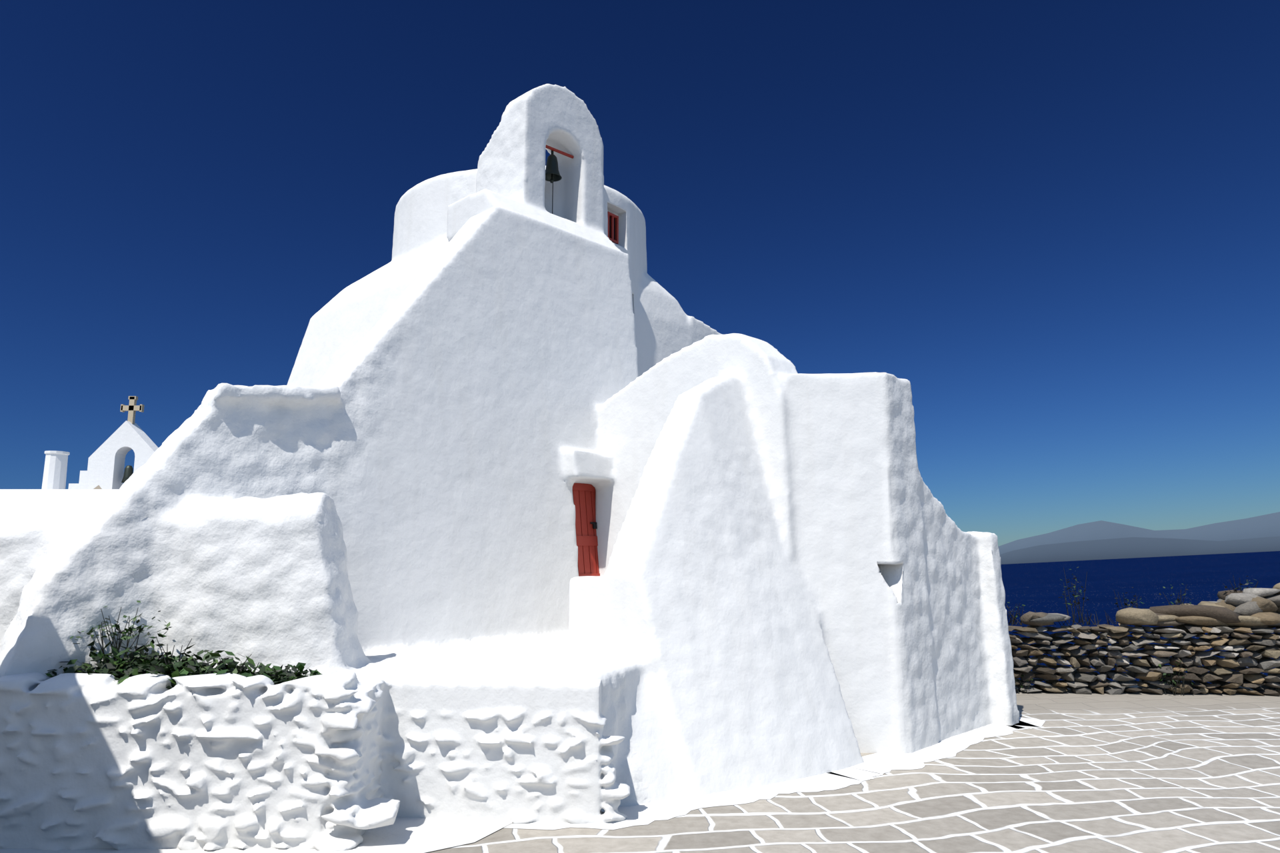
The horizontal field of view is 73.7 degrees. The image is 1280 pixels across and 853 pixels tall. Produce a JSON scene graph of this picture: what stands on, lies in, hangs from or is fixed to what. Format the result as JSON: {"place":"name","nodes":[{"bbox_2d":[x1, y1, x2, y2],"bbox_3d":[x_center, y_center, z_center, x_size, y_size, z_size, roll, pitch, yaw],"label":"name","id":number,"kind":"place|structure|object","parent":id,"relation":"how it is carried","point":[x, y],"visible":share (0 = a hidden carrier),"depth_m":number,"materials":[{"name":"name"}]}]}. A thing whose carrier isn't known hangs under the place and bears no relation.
{"place":"outdoors","nodes":[
{"label":"outdoors","id":0,"kind":"place"},
{"bbox_2d":[0,420,157,513],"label":"small chapel","id":1,"kind":"structure","parent":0,"point":[105,471],"depth_m":27.55,"materials":[{"name":"white paint"}]},
{"bbox_2d":[93,485,101,489],"bbox_3d":[-18.875,3.000,29.575,0.950,1.950,0.001,0,-8,0],"label":"bare patch","id":2,"kind":"object","parent":1,"relation":"attached to","point":[98,487],"visible":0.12,"depth_m":29.70,"materials":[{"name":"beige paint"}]},
{"bbox_2d":[121,465,133,483],"bbox_3d":[-18.030,1.922,30.043,0.400,1.120,0.390,0,-8,0],"label":"bell","id":3,"kind":"object","parent":1,"relation":"attached to","point":[128,472],"visible":0.66,"depth_m":29.97,"materials":[{"name":"grey metal"}]},
{"bbox_2d":[120,396,144,423],"bbox_3d":[-18.100,-0.586,30.416,0.760,0.990,0.140,0,-8,0],"label":"cross","id":4,"kind":"object","parent":1,"relation":"on","point":[132,408],"visible":0.99,"depth_m":30.36,"materials":[{"name":"beige stone"}]},
{"bbox_2d":[0,0,1279,546],"label":"sky","id":5,"kind":"structure","parent":0,"point":[1057,222],"materials":[{"name":"blue"}]},
{"bbox_2d":[424,685,1279,852],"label":"plaza paving","id":6,"kind":"structure","parent":0,"point":[1127,772],"depth_m":9.03,"materials":[{"name":"grey stone"}]},
{"bbox_2d":[0,848,258,852],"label":"ground","id":7,"kind":"structure","parent":6,"relation":"on","point":[103,851],"depth_m":7.50,"materials":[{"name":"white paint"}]},
{"bbox_2d":[0,667,629,851],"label":"white stone walls","id":8,"kind":"structure","parent":6,"relation":"on","point":[320,763],"depth_m":7.74,"materials":[{"name":"white stone"}]},
{"bbox_2d":[256,817,512,852],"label":"painted ground edge","id":9,"kind":"object","parent":6,"relation":"on","point":[410,835],"visible":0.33,"depth_m":7.92,"materials":[{"name":"white paint"}]},
{"bbox_2d":[0,84,1019,811],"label":"church","id":10,"kind":"structure","parent":6,"relation":"on","point":[800,574],"depth_m":11.56,"materials":[{"name":"white paint"}]},
{"bbox_2d":[545,144,573,158],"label":"wooden beam","id":11,"kind":"structure","parent":10,"relation":"attached to","point":[559,151],"depth_m":16.43,"materials":[{"name":"red paint"}]},
{"bbox_2d":[545,150,561,183],"bbox_3d":[-1.687,-5.019,16.382,0.380,0.700,0.380,0,-8,0],"label":"church bell","id":12,"kind":"object","parent":11,"relation":"hanging from","point":[552,174],"visible":0.98,"depth_m":16.31,"materials":[{"name":"green metal"}]},
{"bbox_2d":[552,182,553,213],"bbox_3d":[-1.667,-4.332,16.280,0.016,0.750,0.014,0,-8,0],"label":"bell rope","id":13,"kind":"object","parent":12,"relation":"hanging from","point":[552,197],"visible":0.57,"depth_m":16.28,"materials":[{"name":"black fabric"}]},
{"bbox_2d":[572,483,599,576],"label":"church door","id":14,"kind":"structure","parent":10,"relation":"in","point":[584,501],"depth_m":14.07,"materials":[{"name":"red wood"}]},
{"bbox_2d":[590,522,597,529],"bbox_3d":[-0.752,1.647,14.191,0.043,0.110,0.170,-8,-12,43],"label":"door handle","id":15,"kind":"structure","parent":14,"relation":"attached to","point":[595,527],"depth_m":14.18,"materials":[{"name":"grey metal"}]},
{"bbox_2d":[607,211,618,244],"bbox_3d":[-0.572,-4.105,17.636,0.053,0.600,0.346,-7,-11,38],"label":"window frame","id":16,"kind":"object","parent":10,"relation":"attached to","point":[616,217],"visible":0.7,"depth_m":17.64,"materials":[{"name":"red wood"}]},
{"bbox_2d":[609,216,615,239],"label":"window panes","id":17,"kind":"structure","parent":16,"relation":"in","point":[610,228],"depth_m":17.66,"materials":[{"name":"glass"}]},
{"bbox_2d":[44,566,1257,695],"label":"plants","id":18,"kind":"object","parent":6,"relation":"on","point":[118,668],"visible":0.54,"depth_m":8.50,"materials":[{"name":"green plant"}]},
{"bbox_2d":[503,717,1045,829],"bbox_3d":[1.645,4.189,10.543,11.011,0.001,2.380,6,-10,-35],"label":"painted pavement border","id":19,"kind":"object","parent":6,"relation":"on","point":[875,765],"visible":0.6,"depth_m":9.67,"materials":[{"name":"white paint"}]},
{"bbox_2d":[1008,582,1279,695],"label":"dry stone wall","id":20,"kind":"structure","parent":6,"relation":"on","point":[1230,619],"depth_m":16.03,"materials":[{"name":"grey stone"}]},
{"bbox_2d":[998,512,1279,554],"bbox_3d":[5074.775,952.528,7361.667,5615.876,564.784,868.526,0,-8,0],"label":"distant mountains","id":21,"kind":"structure","parent":0,"point":[1268,525],"depth_m":6946.12,"materials":[{"name":"blue stone"}]},
{"bbox_2d":[1000,536,1279,564],"bbox_3d":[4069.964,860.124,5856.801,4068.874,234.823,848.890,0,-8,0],"label":"distant hills","id":22,"kind":"structure","parent":0,"point":[1127,548],"depth_m":5442.35,"materials":[{"name":"grey"}]},
{"bbox_2d":[1000,551,1279,685],"bbox_3d":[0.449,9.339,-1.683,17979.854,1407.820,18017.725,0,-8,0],"label":"sea water","id":23,"kind":"structure","parent":0,"point":[1037,587],"depth_m":313.32,"materials":[{"name":"blue liquid"}]}
]}

